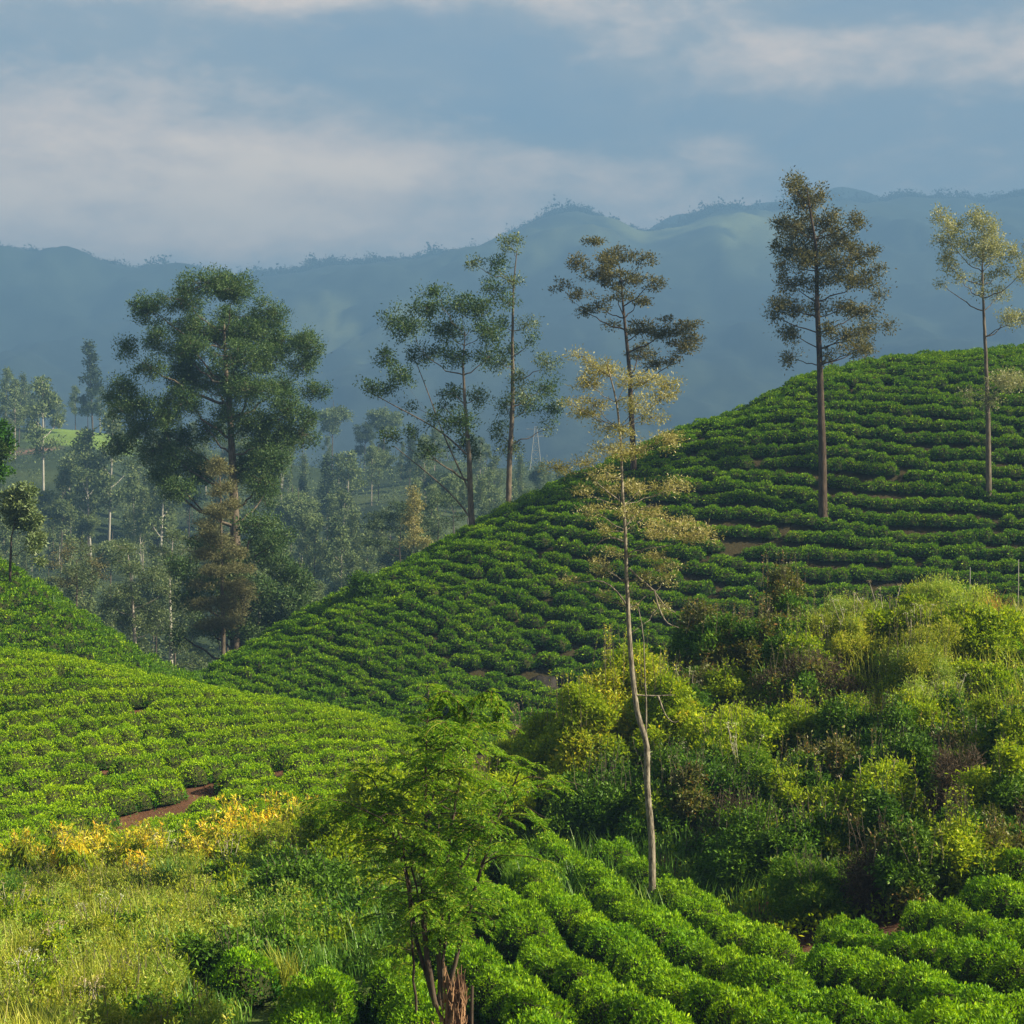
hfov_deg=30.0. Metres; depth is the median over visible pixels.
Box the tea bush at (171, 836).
[163,832,194,852]
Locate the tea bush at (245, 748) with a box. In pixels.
[222,738,260,759]
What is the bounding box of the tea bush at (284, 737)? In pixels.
[266,733,297,750]
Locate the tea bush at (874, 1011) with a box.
[839,997,908,1023]
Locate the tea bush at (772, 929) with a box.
[739,922,796,955]
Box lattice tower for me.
[527,426,543,468]
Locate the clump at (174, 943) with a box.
[161,929,210,955]
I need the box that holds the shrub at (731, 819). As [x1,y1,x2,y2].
[697,781,787,853]
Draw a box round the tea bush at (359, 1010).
[306,974,368,1023]
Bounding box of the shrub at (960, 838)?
[918,781,997,896]
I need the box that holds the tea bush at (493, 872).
[481,840,531,882]
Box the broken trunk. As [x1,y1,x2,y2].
[430,963,469,1023]
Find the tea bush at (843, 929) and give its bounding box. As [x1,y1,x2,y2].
[827,915,884,951]
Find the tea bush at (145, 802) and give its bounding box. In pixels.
[119,784,156,810]
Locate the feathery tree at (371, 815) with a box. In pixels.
[295,683,583,1023]
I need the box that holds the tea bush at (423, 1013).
[386,999,445,1023]
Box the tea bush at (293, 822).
[286,819,304,832]
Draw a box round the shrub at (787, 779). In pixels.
[759,753,842,817]
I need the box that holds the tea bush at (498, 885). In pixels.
[457,876,510,919]
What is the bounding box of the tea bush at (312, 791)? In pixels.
[298,785,335,803]
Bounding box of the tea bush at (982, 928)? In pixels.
[953,915,1013,950]
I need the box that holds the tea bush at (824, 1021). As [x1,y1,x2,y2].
[801,1015,835,1023]
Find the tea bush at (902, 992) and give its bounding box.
[883,959,957,1014]
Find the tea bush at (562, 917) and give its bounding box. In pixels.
[545,893,595,939]
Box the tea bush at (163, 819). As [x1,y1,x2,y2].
[142,816,178,832]
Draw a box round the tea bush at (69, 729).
[50,716,82,741]
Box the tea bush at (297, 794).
[271,789,305,806]
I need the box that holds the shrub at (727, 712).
[689,699,757,729]
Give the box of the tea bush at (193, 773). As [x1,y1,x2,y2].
[177,757,213,787]
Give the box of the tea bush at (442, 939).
[410,920,472,961]
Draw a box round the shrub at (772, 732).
[674,696,792,784]
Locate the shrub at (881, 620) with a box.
[854,588,942,642]
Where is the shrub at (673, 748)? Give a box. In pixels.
[650,732,692,772]
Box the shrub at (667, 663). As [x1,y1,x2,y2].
[649,651,691,681]
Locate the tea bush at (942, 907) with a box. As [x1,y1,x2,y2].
[916,895,972,943]
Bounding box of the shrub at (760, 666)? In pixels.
[725,650,771,674]
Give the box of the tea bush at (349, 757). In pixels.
[335,749,368,765]
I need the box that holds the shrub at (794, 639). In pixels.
[754,607,836,670]
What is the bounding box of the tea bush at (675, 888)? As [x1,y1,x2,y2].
[652,877,704,909]
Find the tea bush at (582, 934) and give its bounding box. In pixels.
[569,916,635,958]
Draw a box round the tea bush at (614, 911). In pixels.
[604,900,635,924]
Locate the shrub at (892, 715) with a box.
[843,689,921,762]
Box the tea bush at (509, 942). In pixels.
[487,909,567,962]
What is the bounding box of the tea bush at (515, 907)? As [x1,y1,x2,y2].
[493,897,558,950]
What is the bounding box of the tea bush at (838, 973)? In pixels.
[818,944,886,996]
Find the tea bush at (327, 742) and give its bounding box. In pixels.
[312,737,348,755]
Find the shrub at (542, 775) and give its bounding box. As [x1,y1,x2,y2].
[501,760,554,828]
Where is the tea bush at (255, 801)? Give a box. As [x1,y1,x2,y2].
[244,797,281,814]
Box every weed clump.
[0,859,32,884]
[0,873,40,900]
[0,887,67,927]
[0,918,33,944]
[0,926,14,958]
[0,935,24,976]
[0,965,46,1015]
[0,986,58,1023]
[1,950,74,990]
[9,920,59,955]
[11,859,58,892]
[12,895,48,928]
[15,901,82,940]
[17,878,87,916]
[18,862,77,894]
[19,885,57,900]
[20,828,56,845]
[22,943,84,983]
[24,962,65,1006]
[27,839,96,875]
[29,920,81,965]
[35,978,95,1022]
[43,891,85,926]
[54,1008,84,1023]
[64,959,130,1002]
[66,897,125,949]
[66,937,104,978]
[70,823,115,841]
[71,874,106,909]
[76,851,135,886]
[76,895,150,940]
[76,984,141,1023]
[78,926,122,958]
[80,867,119,890]
[85,985,169,1023]
[87,877,130,918]
[89,883,168,910]
[94,957,142,1003]
[95,838,127,866]
[95,943,196,998]
[102,860,173,895]
[107,949,163,994]
[110,911,166,949]
[111,898,185,928]
[122,856,156,877]
[122,878,169,900]
[126,830,179,852]
[130,930,191,972]
[135,929,168,953]
[135,989,186,1023]
[141,819,181,837]
[146,866,191,897]
[147,899,206,938]
[148,945,198,991]
[150,839,206,873]
[150,943,186,974]
[159,977,217,1023]
[160,881,211,912]
[160,890,224,928]
[173,928,211,951]
[174,855,217,882]
[177,826,214,851]
[177,980,229,1023]
[178,869,229,902]
[198,855,247,882]
[200,893,254,925]
[202,902,249,938]
[204,921,249,947]
[209,829,262,860]
[209,856,254,890]
[210,881,250,907]
[212,850,256,870]
[245,878,320,914]
[249,809,299,840]
[251,831,302,862]
[252,904,318,944]
[253,918,316,972]
[254,848,294,875]
[256,826,301,850]
[276,890,322,912]
[285,893,344,929]
[303,921,354,954]
[330,908,386,945]
[333,875,406,921]
[335,928,400,976]
[349,870,406,898]
[349,873,403,916]
[350,858,375,882]
[365,844,399,868]
[374,862,431,889]
[378,920,409,945]
[384,886,429,916]
[393,820,445,847]
[398,915,435,959]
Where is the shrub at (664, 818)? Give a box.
[614,777,692,846]
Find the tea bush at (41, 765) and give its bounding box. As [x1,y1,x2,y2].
[22,755,58,776]
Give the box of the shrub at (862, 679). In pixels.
[805,657,877,698]
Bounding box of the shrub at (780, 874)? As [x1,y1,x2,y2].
[756,841,844,919]
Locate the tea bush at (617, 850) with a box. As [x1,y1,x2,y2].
[589,835,639,873]
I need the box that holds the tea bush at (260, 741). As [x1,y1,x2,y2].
[242,736,274,756]
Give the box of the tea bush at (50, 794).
[34,782,72,810]
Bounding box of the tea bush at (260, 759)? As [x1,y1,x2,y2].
[246,750,281,771]
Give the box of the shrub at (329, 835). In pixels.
[295,793,394,867]
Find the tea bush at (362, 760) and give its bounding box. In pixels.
[346,758,384,773]
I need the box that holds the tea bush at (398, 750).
[385,742,415,760]
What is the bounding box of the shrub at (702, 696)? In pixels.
[681,672,720,717]
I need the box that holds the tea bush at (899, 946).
[871,930,936,965]
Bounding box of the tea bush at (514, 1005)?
[496,983,579,1023]
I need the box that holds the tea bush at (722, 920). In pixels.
[700,910,756,945]
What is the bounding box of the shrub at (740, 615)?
[713,604,773,628]
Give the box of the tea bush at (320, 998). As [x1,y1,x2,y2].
[265,978,351,1023]
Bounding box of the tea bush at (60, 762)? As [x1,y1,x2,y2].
[42,750,82,773]
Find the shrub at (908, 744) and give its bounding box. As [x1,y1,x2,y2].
[845,717,946,809]
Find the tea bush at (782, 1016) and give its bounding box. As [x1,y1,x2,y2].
[753,1006,827,1023]
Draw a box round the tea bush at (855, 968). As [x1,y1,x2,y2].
[840,953,895,1000]
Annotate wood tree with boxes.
[0,365,15,415]
[0,377,24,458]
[0,481,7,503]
[0,514,12,560]
[0,517,23,565]
[6,403,33,451]
[6,419,15,458]
[10,529,28,565]
[15,371,28,426]
[18,542,31,573]
[19,496,39,570]
[22,374,67,490]
[25,383,36,426]
[28,389,40,425]
[28,398,40,420]
[33,485,60,548]
[38,573,65,596]
[41,495,80,572]
[43,465,73,539]
[44,504,59,566]
[45,403,60,428]
[45,499,73,563]
[48,391,60,427]
[54,396,65,428]
[56,455,84,552]
[60,530,87,604]
[61,426,104,554]
[62,575,100,616]
[67,384,80,429]
[67,550,90,606]
[70,338,105,435]
[71,511,86,548]
[72,465,96,543]
[72,509,102,567]
[80,554,102,621]
[85,412,142,540]
[92,531,141,597]
[93,387,106,432]
[96,597,151,634]
[99,393,113,433]
[103,596,121,632]
[104,585,142,641]
[118,471,145,552]
[120,517,143,571]
[121,552,143,588]
[129,504,152,569]
[131,460,143,489]
[132,487,159,568]
[133,581,172,656]
[136,483,150,544]
[137,430,158,468]
[137,452,186,555]
[137,550,163,650]
[139,471,152,494]
[144,462,157,500]
[145,498,169,557]
[157,541,171,577]
[159,507,178,550]
[160,551,182,635]
[164,503,177,539]
[164,576,192,665]
[170,476,207,543]
[177,414,183,435]
[182,607,212,669]
[184,552,198,593]
[188,422,201,468]
[196,438,213,493]
[196,579,220,648]
[207,468,228,508]
[214,535,246,651]
[216,442,227,482]
[217,508,243,546]
[224,437,250,458]
[234,424,245,441]
[236,457,253,518]
[246,560,260,617]
[247,568,270,640]
[253,545,289,611]
[263,484,309,551]
[269,428,291,499]
[271,525,303,613]
[273,579,321,615]
[274,488,327,560]
[279,473,296,494]
[281,508,319,562]
[290,506,321,574]
[294,511,320,578]
[296,478,305,491]
[297,451,312,495]
[298,472,310,500]
[300,515,330,582]
[304,580,328,609]
[313,452,347,540]
[318,400,353,469]
[319,436,331,455]
[319,526,362,588]
[320,490,340,560]
[323,514,349,594]
[324,501,341,561]
[327,489,360,563]
[329,452,353,507]
[332,449,367,516]
[339,518,352,573]
[339,551,365,587]
[342,505,378,577]
[352,422,377,470]
[354,445,365,469]
[360,527,379,572]
[361,444,397,500]
[362,403,403,449]
[365,446,384,505]
[368,517,390,569]
[376,505,401,540]
[377,442,390,451]
[378,540,398,567]
[385,528,440,563]
[388,511,429,545]
[392,531,408,560]
[395,440,404,480]
[399,435,416,489]
[408,437,419,477]
[408,437,438,502]
[408,474,424,535]
[411,436,429,475]
[418,482,446,532]
[419,432,433,443]
[421,466,449,522]
[424,471,476,533]
[427,517,444,541]
[428,427,447,472]
[439,436,454,460]
[459,472,477,523]
[471,445,482,485]
[472,437,486,473]
[473,470,490,519]
[479,467,505,512]
[482,443,492,474]
[485,455,505,501]
[499,479,519,504]
[499,487,522,505]
[514,452,525,496]
[515,486,531,498]
[528,464,552,488]
[533,470,548,491]
[555,469,571,479]
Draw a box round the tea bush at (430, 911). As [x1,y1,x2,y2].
[396,902,467,938]
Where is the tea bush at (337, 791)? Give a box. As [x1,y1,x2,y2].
[331,788,346,794]
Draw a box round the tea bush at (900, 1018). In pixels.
[888,1008,930,1023]
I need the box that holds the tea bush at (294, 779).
[279,770,310,789]
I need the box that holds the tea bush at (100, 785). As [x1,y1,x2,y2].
[81,773,119,798]
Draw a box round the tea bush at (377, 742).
[360,738,392,756]
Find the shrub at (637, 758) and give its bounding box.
[629,727,656,765]
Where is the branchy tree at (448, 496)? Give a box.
[417,491,467,540]
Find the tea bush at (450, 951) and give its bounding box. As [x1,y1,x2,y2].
[433,936,501,990]
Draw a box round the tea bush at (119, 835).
[91,829,124,842]
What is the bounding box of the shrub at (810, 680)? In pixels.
[754,640,841,708]
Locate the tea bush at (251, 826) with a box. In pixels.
[237,820,261,832]
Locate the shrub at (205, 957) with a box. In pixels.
[159,919,275,986]
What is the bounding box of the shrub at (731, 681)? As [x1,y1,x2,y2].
[698,656,760,709]
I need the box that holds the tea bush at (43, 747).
[24,737,58,761]
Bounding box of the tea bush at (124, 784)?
[102,772,144,795]
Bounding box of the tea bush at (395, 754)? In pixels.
[388,753,416,769]
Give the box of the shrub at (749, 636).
[730,590,795,671]
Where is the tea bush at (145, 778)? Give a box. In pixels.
[126,767,164,789]
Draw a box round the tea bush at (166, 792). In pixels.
[143,778,189,808]
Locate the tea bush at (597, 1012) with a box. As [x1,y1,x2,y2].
[573,980,649,1023]
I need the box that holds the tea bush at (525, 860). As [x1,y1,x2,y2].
[499,855,544,891]
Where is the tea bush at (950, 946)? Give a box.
[931,933,986,990]
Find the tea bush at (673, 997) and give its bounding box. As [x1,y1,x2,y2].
[648,970,715,1015]
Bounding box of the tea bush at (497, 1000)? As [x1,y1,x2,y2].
[478,974,557,1023]
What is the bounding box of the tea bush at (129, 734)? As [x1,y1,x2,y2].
[110,722,142,746]
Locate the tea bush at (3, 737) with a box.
[0,729,20,749]
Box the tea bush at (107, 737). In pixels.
[93,725,123,751]
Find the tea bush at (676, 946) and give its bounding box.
[659,927,715,964]
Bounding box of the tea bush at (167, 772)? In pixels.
[152,765,187,789]
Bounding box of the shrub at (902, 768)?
[859,745,923,812]
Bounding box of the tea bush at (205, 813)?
[192,809,221,820]
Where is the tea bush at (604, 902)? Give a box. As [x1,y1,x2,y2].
[591,886,643,914]
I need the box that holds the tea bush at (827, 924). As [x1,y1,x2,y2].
[811,912,859,953]
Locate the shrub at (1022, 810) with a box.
[1006,766,1023,822]
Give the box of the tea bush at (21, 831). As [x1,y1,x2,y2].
[3,827,41,837]
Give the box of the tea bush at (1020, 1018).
[1014,1010,1023,1023]
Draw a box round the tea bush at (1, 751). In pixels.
[0,746,6,764]
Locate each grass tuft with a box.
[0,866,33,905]
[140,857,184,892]
[255,941,310,999]
[494,841,543,890]
[986,590,1013,610]
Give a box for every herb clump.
[798,585,877,643]
[811,588,852,613]
[818,592,902,641]
[821,601,880,671]
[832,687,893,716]
[865,624,902,662]
[873,602,965,681]
[876,664,982,721]
[882,620,972,698]
[889,568,997,609]
[907,592,1003,617]
[1001,676,1023,713]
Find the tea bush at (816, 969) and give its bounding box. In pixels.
[798,942,858,988]
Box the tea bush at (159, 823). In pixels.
[141,820,177,834]
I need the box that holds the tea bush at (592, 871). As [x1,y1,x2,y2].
[573,866,631,901]
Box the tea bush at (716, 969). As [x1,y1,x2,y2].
[699,941,744,991]
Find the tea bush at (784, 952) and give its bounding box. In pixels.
[749,930,804,967]
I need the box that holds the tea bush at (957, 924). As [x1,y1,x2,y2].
[929,907,995,944]
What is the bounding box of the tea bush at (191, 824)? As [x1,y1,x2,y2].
[170,819,200,834]
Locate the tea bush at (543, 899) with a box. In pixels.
[537,887,584,916]
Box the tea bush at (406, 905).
[396,893,440,918]
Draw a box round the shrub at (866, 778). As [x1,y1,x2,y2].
[809,757,936,840]
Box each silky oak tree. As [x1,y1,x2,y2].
[542,235,708,473]
[761,166,901,520]
[927,201,1023,505]
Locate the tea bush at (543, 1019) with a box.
[522,1013,565,1023]
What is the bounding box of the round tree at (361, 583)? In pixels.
[336,568,390,603]
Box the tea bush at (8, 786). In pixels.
[0,776,28,800]
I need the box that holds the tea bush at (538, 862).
[513,856,549,878]
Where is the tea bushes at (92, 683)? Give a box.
[0,343,1023,758]
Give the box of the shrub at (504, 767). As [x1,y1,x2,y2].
[497,760,546,835]
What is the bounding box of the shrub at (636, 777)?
[601,765,669,802]
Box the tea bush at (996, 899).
[971,873,1023,924]
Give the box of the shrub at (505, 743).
[475,725,525,779]
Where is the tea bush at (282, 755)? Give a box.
[263,743,302,769]
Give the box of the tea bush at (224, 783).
[213,768,255,795]
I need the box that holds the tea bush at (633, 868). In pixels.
[620,858,672,894]
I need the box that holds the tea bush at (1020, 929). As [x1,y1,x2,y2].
[1011,923,1023,954]
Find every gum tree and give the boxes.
[93,540,184,658]
[96,262,337,650]
[141,525,208,671]
[352,279,512,525]
[462,231,570,501]
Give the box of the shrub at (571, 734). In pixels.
[532,668,637,814]
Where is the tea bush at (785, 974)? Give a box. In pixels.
[742,959,818,996]
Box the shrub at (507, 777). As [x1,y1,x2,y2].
[427,750,539,853]
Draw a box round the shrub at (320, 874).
[247,843,368,902]
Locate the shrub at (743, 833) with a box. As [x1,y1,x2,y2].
[699,789,785,901]
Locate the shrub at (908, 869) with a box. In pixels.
[861,814,961,919]
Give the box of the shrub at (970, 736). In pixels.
[957,727,988,757]
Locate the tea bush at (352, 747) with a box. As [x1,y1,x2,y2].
[333,738,370,755]
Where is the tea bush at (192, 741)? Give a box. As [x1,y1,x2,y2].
[179,731,217,751]
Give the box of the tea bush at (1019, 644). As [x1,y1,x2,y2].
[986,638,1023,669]
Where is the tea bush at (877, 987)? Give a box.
[859,955,924,1010]
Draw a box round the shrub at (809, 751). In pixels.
[763,730,835,803]
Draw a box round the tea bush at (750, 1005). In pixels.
[729,989,794,1023]
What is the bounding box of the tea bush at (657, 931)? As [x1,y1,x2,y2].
[632,908,696,953]
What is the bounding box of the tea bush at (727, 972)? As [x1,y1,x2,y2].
[718,954,768,985]
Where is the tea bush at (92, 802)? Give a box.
[68,791,110,814]
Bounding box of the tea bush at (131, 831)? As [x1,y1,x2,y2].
[119,824,138,843]
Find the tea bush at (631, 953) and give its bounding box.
[610,941,672,985]
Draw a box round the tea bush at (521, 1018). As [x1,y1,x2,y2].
[507,1007,573,1023]
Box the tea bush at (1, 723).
[0,715,6,734]
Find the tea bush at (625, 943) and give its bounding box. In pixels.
[603,932,661,977]
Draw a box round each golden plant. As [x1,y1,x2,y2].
[0,826,45,873]
[0,832,19,861]
[14,837,45,869]
[43,820,74,861]
[45,825,97,886]
[67,837,103,874]
[76,828,106,851]
[78,831,114,866]
[86,817,121,851]
[99,836,130,867]
[104,824,152,855]
[110,822,163,869]
[118,848,156,875]
[133,818,167,845]
[143,828,172,858]
[165,828,219,865]
[174,818,213,842]
[185,814,233,856]
[199,794,242,828]
[201,806,260,846]
[228,799,267,833]
[230,815,281,849]
[255,788,300,828]
[291,793,318,822]
[291,801,317,842]
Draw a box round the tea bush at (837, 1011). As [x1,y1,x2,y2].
[811,984,878,1023]
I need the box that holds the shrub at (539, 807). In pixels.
[526,786,585,844]
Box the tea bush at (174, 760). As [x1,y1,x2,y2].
[156,747,189,768]
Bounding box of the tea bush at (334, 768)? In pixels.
[322,760,351,785]
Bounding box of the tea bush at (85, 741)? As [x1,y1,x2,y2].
[73,730,105,752]
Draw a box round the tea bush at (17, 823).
[1,818,33,833]
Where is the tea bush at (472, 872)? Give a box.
[438,860,489,888]
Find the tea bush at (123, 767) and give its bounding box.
[106,753,148,778]
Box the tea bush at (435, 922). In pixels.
[400,910,458,954]
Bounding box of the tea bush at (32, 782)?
[12,767,50,797]
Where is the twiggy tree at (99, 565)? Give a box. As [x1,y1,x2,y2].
[43,534,109,605]
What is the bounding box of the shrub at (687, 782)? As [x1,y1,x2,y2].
[650,746,717,839]
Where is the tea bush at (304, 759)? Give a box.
[282,752,322,776]
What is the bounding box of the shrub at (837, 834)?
[785,783,866,876]
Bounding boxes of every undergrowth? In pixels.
[0,425,600,671]
[99,604,1023,1019]
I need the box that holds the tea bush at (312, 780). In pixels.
[294,776,339,798]
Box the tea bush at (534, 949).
[512,942,585,975]
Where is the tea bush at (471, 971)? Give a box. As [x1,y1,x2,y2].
[454,942,508,1004]
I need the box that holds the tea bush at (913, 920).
[895,896,943,944]
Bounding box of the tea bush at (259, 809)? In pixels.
[253,803,281,815]
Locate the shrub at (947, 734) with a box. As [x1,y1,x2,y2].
[917,709,975,757]
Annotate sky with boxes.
[0,0,1023,274]
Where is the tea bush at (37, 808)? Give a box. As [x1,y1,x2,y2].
[24,803,60,820]
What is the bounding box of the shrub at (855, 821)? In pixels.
[811,807,871,870]
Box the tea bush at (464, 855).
[426,851,480,877]
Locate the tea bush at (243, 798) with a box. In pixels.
[216,788,255,807]
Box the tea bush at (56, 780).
[38,770,72,791]
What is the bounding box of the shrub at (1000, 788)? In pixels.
[945,731,1023,824]
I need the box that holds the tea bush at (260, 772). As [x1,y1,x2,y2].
[236,762,275,784]
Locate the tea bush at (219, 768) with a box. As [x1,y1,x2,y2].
[195,754,232,780]
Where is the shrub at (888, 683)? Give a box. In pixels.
[866,661,932,700]
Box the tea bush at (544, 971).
[523,947,582,995]
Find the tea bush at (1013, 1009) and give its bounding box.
[979,988,1023,1023]
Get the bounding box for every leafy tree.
[0,418,19,483]
[0,480,52,585]
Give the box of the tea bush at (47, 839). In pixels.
[35,835,52,860]
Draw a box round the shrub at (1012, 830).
[931,801,1023,863]
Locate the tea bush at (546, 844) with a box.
[528,830,572,861]
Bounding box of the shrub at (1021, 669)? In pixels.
[1009,667,1023,692]
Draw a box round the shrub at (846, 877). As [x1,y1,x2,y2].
[820,854,880,910]
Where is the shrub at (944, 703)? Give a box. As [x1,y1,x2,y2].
[894,673,982,740]
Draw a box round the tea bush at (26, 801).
[6,790,44,813]
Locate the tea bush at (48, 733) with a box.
[28,721,60,744]
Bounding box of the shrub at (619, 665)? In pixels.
[540,622,674,767]
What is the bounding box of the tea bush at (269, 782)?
[256,775,294,792]
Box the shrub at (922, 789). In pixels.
[913,776,941,814]
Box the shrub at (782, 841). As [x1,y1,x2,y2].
[759,794,829,874]
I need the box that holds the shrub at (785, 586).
[751,548,817,622]
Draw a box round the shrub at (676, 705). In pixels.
[619,645,708,764]
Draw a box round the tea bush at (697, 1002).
[678,976,754,1023]
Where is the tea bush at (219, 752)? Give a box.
[201,743,235,762]
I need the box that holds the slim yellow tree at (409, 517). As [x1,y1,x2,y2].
[396,484,435,553]
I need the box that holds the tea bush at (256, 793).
[242,784,275,805]
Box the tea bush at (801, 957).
[790,949,830,973]
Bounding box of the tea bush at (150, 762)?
[132,751,167,775]
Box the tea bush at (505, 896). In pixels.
[476,889,535,942]
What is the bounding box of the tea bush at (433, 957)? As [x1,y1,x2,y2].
[415,929,478,977]
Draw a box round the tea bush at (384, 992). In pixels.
[366,974,437,1023]
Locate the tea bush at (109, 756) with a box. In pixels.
[92,744,127,770]
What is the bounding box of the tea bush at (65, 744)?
[51,734,80,757]
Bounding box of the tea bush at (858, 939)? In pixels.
[841,933,894,961]
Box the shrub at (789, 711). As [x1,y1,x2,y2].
[754,680,820,757]
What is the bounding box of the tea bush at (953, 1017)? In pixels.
[937,1001,1017,1023]
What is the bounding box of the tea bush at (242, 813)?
[238,810,257,819]
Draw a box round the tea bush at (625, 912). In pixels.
[614,899,661,927]
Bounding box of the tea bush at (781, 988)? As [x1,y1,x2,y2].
[764,977,820,1007]
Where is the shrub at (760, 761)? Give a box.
[685,726,775,782]
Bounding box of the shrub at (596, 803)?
[540,745,643,849]
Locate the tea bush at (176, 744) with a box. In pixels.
[156,737,187,754]
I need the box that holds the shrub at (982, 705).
[957,682,1023,763]
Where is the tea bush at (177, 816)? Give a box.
[162,811,200,828]
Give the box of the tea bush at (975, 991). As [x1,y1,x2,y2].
[952,982,1015,1016]
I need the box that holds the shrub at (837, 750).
[819,725,877,799]
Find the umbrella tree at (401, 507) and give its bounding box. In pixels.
[359,499,433,560]
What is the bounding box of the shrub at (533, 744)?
[504,695,559,776]
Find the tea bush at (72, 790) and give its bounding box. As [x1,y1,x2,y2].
[58,784,96,806]
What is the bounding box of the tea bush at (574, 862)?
[548,854,603,890]
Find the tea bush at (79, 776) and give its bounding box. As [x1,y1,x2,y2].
[58,762,101,786]
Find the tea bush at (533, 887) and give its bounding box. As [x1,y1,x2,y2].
[519,878,563,905]
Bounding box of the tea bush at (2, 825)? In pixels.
[0,821,16,836]
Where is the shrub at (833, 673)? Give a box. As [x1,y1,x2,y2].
[744,647,877,710]
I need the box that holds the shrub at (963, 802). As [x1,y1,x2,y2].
[932,771,990,824]
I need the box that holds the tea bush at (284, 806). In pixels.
[281,801,301,808]
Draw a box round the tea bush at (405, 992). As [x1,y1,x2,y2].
[374,983,465,1023]
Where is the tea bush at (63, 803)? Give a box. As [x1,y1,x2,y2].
[47,799,83,815]
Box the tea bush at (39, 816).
[23,812,57,829]
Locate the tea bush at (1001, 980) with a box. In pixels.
[976,949,1023,1001]
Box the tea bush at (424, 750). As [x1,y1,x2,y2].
[409,747,435,768]
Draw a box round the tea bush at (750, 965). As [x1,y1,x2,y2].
[727,953,795,1000]
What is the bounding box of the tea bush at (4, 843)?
[0,837,38,852]
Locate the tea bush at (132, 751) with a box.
[116,740,146,761]
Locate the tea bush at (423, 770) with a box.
[406,767,436,783]
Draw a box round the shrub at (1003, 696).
[984,682,1020,711]
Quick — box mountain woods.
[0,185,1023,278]
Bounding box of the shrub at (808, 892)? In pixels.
[769,846,856,929]
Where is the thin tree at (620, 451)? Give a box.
[534,344,726,901]
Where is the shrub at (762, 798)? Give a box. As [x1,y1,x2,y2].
[752,788,769,808]
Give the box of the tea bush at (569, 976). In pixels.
[549,953,612,1008]
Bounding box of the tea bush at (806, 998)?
[783,986,838,1023]
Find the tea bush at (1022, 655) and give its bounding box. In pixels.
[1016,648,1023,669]
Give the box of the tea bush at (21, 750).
[0,740,35,762]
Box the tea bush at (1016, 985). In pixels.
[1006,973,1023,1000]
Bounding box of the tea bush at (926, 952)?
[905,923,959,972]
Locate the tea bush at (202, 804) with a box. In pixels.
[184,795,221,822]
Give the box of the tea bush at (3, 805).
[0,797,25,812]
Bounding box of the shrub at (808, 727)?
[780,690,869,750]
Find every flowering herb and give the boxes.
[0,880,32,905]
[5,945,40,985]
[43,919,66,948]
[70,974,105,1007]
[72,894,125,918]
[133,856,157,881]
[146,830,175,850]
[216,833,241,863]
[674,664,701,683]
[697,717,734,735]
[724,721,763,771]
[819,607,846,663]
[830,591,878,618]
[835,755,897,786]
[852,580,900,609]
[905,603,933,633]
[919,673,969,698]
[947,709,985,739]
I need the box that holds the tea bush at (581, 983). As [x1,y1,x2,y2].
[563,970,620,1023]
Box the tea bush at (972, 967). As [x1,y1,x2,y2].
[946,931,1023,984]
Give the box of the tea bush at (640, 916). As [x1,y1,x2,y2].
[632,904,674,930]
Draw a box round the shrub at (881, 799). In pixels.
[857,769,930,849]
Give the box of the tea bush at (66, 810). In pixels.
[48,806,94,833]
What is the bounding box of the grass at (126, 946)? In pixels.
[0,560,1023,1023]
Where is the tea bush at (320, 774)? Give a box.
[295,764,333,785]
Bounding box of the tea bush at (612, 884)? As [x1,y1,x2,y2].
[586,877,633,912]
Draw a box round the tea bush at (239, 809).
[218,802,249,817]
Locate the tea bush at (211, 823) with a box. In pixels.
[197,821,227,831]
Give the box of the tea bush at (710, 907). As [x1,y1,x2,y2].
[674,891,730,928]
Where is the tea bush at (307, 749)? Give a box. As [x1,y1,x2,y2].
[288,738,320,758]
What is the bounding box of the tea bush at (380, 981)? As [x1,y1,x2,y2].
[356,954,426,1022]
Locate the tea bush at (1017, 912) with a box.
[1000,894,1023,931]
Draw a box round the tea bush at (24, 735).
[4,723,38,746]
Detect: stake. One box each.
[470,985,473,1023]
[1018,559,1018,600]
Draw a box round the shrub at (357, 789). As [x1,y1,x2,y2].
[323,746,434,835]
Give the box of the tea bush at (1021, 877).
[1017,871,1023,894]
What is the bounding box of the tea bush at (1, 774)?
[0,765,6,780]
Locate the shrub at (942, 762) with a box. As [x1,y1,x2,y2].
[918,734,987,821]
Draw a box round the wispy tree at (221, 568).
[180,453,259,659]
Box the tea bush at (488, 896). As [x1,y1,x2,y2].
[464,885,511,933]
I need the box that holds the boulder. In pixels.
[527,675,560,690]
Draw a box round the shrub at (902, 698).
[866,685,934,730]
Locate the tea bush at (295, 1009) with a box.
[269,998,342,1023]
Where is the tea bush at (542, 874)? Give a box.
[511,865,563,899]
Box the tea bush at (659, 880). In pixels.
[637,872,680,903]
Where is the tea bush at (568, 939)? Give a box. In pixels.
[563,910,610,950]
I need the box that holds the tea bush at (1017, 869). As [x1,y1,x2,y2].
[997,847,1023,887]
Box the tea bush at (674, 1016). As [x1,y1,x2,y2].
[629,996,694,1023]
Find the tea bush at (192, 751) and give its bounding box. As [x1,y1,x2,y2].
[181,743,210,761]
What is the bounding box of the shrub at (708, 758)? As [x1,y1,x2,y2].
[650,736,732,786]
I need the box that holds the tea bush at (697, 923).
[683,911,734,940]
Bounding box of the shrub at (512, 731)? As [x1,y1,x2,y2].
[497,702,533,747]
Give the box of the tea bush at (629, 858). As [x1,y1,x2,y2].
[612,855,648,874]
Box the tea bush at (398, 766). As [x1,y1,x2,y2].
[384,762,412,775]
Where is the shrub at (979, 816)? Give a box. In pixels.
[931,781,989,827]
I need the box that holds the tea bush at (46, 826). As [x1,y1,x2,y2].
[35,819,78,838]
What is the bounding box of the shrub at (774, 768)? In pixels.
[755,746,819,786]
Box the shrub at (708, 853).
[685,827,773,894]
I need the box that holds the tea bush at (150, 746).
[135,735,169,758]

